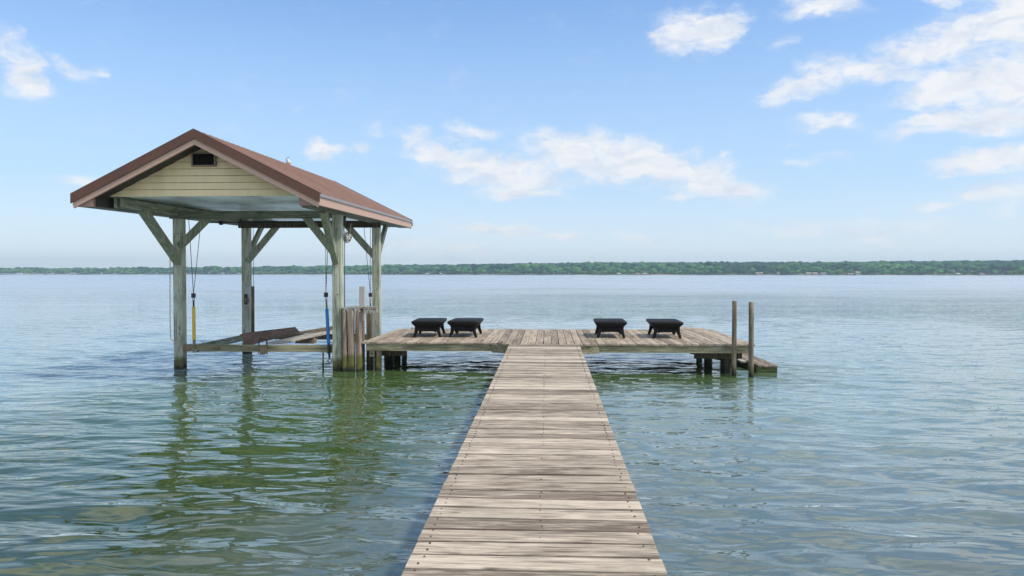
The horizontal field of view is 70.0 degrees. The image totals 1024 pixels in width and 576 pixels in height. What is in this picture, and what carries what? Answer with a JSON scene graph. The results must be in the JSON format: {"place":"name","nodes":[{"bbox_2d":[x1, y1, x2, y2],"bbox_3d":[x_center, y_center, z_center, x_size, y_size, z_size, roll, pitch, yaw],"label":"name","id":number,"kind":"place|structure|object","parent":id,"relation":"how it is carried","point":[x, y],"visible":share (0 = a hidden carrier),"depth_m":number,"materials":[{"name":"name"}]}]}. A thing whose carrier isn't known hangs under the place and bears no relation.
{"place":"outdoors","nodes":[
{"label":"outdoors","id":0,"kind":"place"},
{"bbox_2d":[0,275,1023,565],"bbox_3d":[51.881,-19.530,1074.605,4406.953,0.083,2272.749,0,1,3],"label":"lake water","id":1,"kind":"structure","parent":0,"point":[876,419],"depth_m":10.09,"materials":[{"name":"blue liquid"}]},
{"bbox_2d":[322,353,323,369],"bbox_3d":[-3.839,2.488,14.869,0.039,2.350,0.054,0,1,3],"label":"stake","id":2,"kind":"object","parent":1,"relation":"in","point":[322,361],"visible":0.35,"depth_m":14.84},
{"bbox_2d":[0,545,1023,575],"bbox_3d":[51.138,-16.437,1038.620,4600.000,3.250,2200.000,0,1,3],"label":"lake bed","id":3,"kind":"object","parent":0,"point":[22,560],"depth_m":9.38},
{"bbox_2d":[70,129,412,370],"bbox_3d":[-5.124,1.380,16.353,4.401,8.506,7.942,0,1,3],"label":"boathouse","id":4,"kind":"object","parent":3,"relation":"on","point":[204,179],"visible":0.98,"depth_m":14.07,"materials":[{"name":"beige wood"}]},
{"bbox_2d":[169,260,179,341],"bbox_3d":[-6.856,0.260,14.854,0.205,1.694,0.037,0,1,3],"label":"hanging rope","id":5,"kind":"object","parent":4,"relation":"hanging from","point":[170,316],"visible":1,"depth_m":14.86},
{"bbox_2d":[188,219,199,352],"bbox_3d":[-6.465,-0.040,14.889,0.272,2.717,0.112,0,1,3],"label":"lift sling","id":6,"kind":"object","parent":4,"relation":"hanging from","point":[193,294],"visible":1,"depth_m":14.87,"materials":[{"name":"fabric"}]},
{"bbox_2d":[183,326,365,354],"bbox_3d":[-5.104,1.117,16.240,3.190,0.422,2.832,0,1,3],"label":"boat lift cradle","id":7,"kind":"object","parent":6,"relation":"hanging from","point":[283,335],"visible":0.88,"depth_m":15.24,"materials":[{"name":"wood"}]},
{"bbox_2d":[251,237,254,331],"bbox_3d":[-6.262,-0.173,17.659,0.080,2.560,0.075,0,1,3],"label":"guide pipe","id":8,"kind":"object","parent":7,"relation":"on","point":[252,312],"visible":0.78,"depth_m":17.64,"materials":[{"name":"grey metal"}]},
{"bbox_2d":[243,286,249,305],"bbox_3d":[-6.435,0.195,17.749,0.140,0.500,0.088,0,1,3],"label":"pulley bracket","id":9,"kind":"object","parent":4,"relation":"attached to","point":[246,300],"visible":1,"depth_m":17.77,"materials":[{"name":"metal"}]},
{"bbox_2d":[324,248,331,362],"bbox_3d":[-3.703,0.058,14.754,0.159,2.907,0.112,0,1,3],"label":"lift sling","id":10,"kind":"object","parent":4,"relation":"hanging from","point":[327,323],"visible":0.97,"depth_m":14.73,"materials":[{"name":"fabric"}]},
{"bbox_2d":[343,216,351,306],"bbox_3d":[-3.388,-0.607,15.026,0.211,2.032,0.080,0,1,3],"label":"cable bundle","id":11,"kind":"object","parent":4,"relation":"hanging from","point":[346,238],"visible":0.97,"depth_m":15.01,"materials":[{"name":"metal"}]},
{"bbox_2d":[363,222,371,305],"bbox_3d":[-3.424,-0.215,17.389,0.222,2.747,0.071,0,1,3],"label":"lift sling","id":12,"kind":"object","parent":4,"relation":"hanging from","point":[370,294],"visible":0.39,"depth_m":17.37,"materials":[{"name":"metal"}]},
{"bbox_2d":[342,310,347,371],"bbox_3d":[-3.343,2.550,14.656,0.106,4.235,0.130,0,1,3],"label":"fender piling","id":13,"kind":"object","parent":3,"relation":"on","point":[344,345],"visible":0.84,"depth_m":14.57,"materials":[{"name":"brown wood"}]},
{"bbox_2d":[347,309,354,371],"bbox_3d":[-3.214,2.543,14.649,0.151,4.250,0.130,0,1,3],"label":"fender piling","id":14,"kind":"object","parent":3,"relation":"on","point":[351,335],"visible":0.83,"depth_m":14.56,"materials":[{"name":"brown wood"}]},
{"bbox_2d":[341,306,377,313],"bbox_3d":[-3.030,0.429,14.780,0.735,0.140,0.597,0,1,3],"label":"fender rail","id":15,"kind":"object","parent":14,"relation":"on","point":[370,309],"visible":1,"depth_m":14.48,"materials":[{"name":"grey wood"}]},
{"bbox_2d":[355,309,362,371],"bbox_3d":[-3.058,2.545,14.642,0.146,4.245,0.130,0,1,3],"label":"fender piling","id":16,"kind":"object","parent":3,"relation":"on","point":[358,339],"visible":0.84,"depth_m":14.55,"materials":[{"name":"brown wood"}]},
{"bbox_2d":[359,286,365,369],"bbox_3d":[-3.025,2.314,14.826,0.105,4.700,0.100,0,1,3],"label":"guide post","id":17,"kind":"object","parent":3,"relation":"on","point":[362,303],"visible":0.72,"depth_m":14.75,"materials":[{"name":"grey wood"}]},
{"bbox_2d":[366,314,372,362],"bbox_3d":[-3.105,2.561,15.986,0.120,4.160,0.120,0,1,3],"label":"fender post","id":18,"kind":"object","parent":3,"relation":"on","point":[369,326],"depth_m":15.89,"materials":[{"name":"brown wood"}]},
{"bbox_2d":[401,344,666,575],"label":"walkway","id":19,"kind":"structure","parent":3,"relation":"on","point":[537,482],"depth_m":4.84,"materials":[{"name":"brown wood"}]},
{"bbox_2d":[362,327,754,372],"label":"platform","id":20,"kind":"structure","parent":3,"relation":"on","point":[707,346],"depth_m":14.69,"materials":[{"name":"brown wood"}]},
{"bbox_2d":[411,318,446,336],"bbox_3d":[-1.811,0.865,16.109,0.676,0.354,1.166,0,1,0],"label":"lounge ottoman","id":21,"kind":"object","parent":20,"relation":"on","point":[428,324],"visible":1,"depth_m":15.61,"materials":[{"name":"black plastic"}]},
{"bbox_2d":[447,318,483,337],"bbox_3d":[-1.011,0.866,16.090,0.676,0.354,1.166,0,1,4],"label":"lounge ottoman","id":22,"kind":"object","parent":20,"relation":"on","point":[457,325],"visible":1,"depth_m":15.60,"materials":[{"name":"black plastic"}]},
{"bbox_2d":[593,318,626,337],"bbox_3d":[2.125,0.869,15.925,0.676,0.354,1.166,0,1,4],"label":"lounge ottoman","id":23,"kind":"object","parent":20,"relation":"on","point":[603,325],"visible":1,"depth_m":15.43,"materials":[{"name":"black plastic"}]},
{"bbox_2d":[646,319,683,338],"bbox_3d":[3.291,0.871,15.828,0.676,0.354,1.166,0,1,5],"label":"lounge ottoman","id":24,"kind":"object","parent":20,"relation":"on","point":[673,326],"visible":1,"depth_m":15.34,"materials":[{"name":"black plastic"}]},
{"bbox_2d":[731,301,736,375],"bbox_3d":[4.229,2.464,13.970,0.092,4.436,0.139,1,1,37],"label":"mooring post","id":25,"kind":"object","parent":3,"relation":"in","point":[734,336],"visible":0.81,"depth_m":13.92,"materials":[{"name":"brown wood"}]},
{"bbox_2d":[748,302,753,376],"bbox_3d":[4.536,2.474,13.876,0.112,4.418,0.100,0,1,3],"label":"mooring post","id":26,"kind":"object","parent":3,"relation":"in","point":[751,345],"visible":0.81,"depth_m":13.81,"materials":[{"name":"brown wood"}]},
{"bbox_2d":[736,353,777,372],"bbox_3d":[4.967,3.551,15.730,0.663,4.190,2.637,0,1,3],"label":"swim step","id":27,"kind":"object","parent":3,"relation":"on","point":[762,365],"visible":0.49,"depth_m":14.64,"materials":[{"name":"grey wood"}]},
{"bbox_2d":[0,268,1023,274],"bbox_3d":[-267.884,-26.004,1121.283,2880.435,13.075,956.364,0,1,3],"label":"shore land","id":28,"kind":"structure","parent":0,"point":[697,273],"depth_m":869.85,"materials":[{"name":"green plant"}]},
{"bbox_2d":[391,268,399,274],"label":"shore tree","id":29,"kind":"object","parent":28,"relation":"on","point":[395,270],"visible":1,"depth_m":944.95,"materials":[{"name":"green plant"}]},
{"bbox_2d":[0,260,1023,273],"bbox_3d":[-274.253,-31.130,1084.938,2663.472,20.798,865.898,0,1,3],"label":"woods","id":30,"kind":"object","parent":28,"relation":"on","point":[985,266],"visible":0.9,"depth_m":860.60,"materials":[{"name":"green plant"}]},
{"bbox_2d":[548,267,555,272],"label":"shore tree","id":31,"kind":"object","parent":28,"relation":"on","point":[552,270],"visible":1,"depth_m":842.33,"materials":[{"name":"green plant"}]},
{"bbox_2d":[574,267,581,272],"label":"shore tree","id":32,"kind":"object","parent":28,"relation":"on","point":[577,270],"visible":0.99,"depth_m":833.79,"materials":[{"name":"green plant"}]},
{"bbox_2d":[710,267,717,274],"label":"shore tree","id":33,"kind":"object","parent":28,"relation":"on","point":[713,270],"visible":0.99,"depth_m":781.37,"materials":[{"name":"green plant"}]},
{"bbox_2d":[740,267,747,272],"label":"shore tree","id":34,"kind":"object","parent":28,"relation":"on","point":[743,269],"visible":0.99,"depth_m":770.58,"materials":[{"name":"green plant"}]},
{"bbox_2d":[781,266,789,274],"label":"shore tree","id":35,"kind":"object","parent":28,"relation":"on","point":[784,269],"visible":1,"depth_m":756.16,"materials":[{"name":"green plant"}]},
{"bbox_2d":[865,267,872,274],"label":"shore tree","id":36,"kind":"object","parent":28,"relation":"on","point":[869,269],"visible":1,"depth_m":733.82,"materials":[{"name":"green plant"}]},
{"bbox_2d":[872,268,878,274],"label":"shore tree","id":37,"kind":"object","parent":28,"relation":"on","point":[875,270],"visible":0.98,"depth_m":731.14,"materials":[{"name":"green plant"}]},
{"bbox_2d":[906,266,913,271],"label":"shore tree","id":38,"kind":"object","parent":28,"relation":"on","point":[910,268],"visible":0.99,"depth_m":723.36,"materials":[{"name":"green plant"}]},
{"bbox_2d":[917,267,926,272],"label":"shore tree","id":39,"kind":"object","parent":28,"relation":"on","point":[922,270],"visible":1,"depth_m":717.17,"materials":[{"name":"green plant"}]},
{"bbox_2d":[955,268,964,272],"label":"shore tree","id":40,"kind":"object","parent":28,"relation":"on","point":[960,270],"visible":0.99,"depth_m":710.76,"materials":[{"name":"green plant"}]},
{"bbox_2d":[1017,267,1023,274],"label":"shore tree","id":41,"kind":"object","parent":28,"relation":"on","point":[1020,269],"visible":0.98,"depth_m":693.04,"materials":[{"name":"green plant"}]},
{"bbox_2d":[0,0,1023,273],"label":"sky","id":42,"kind":"structure","parent":0,"point":[506,131],"materials":[{"name":"blue"}]}
]}

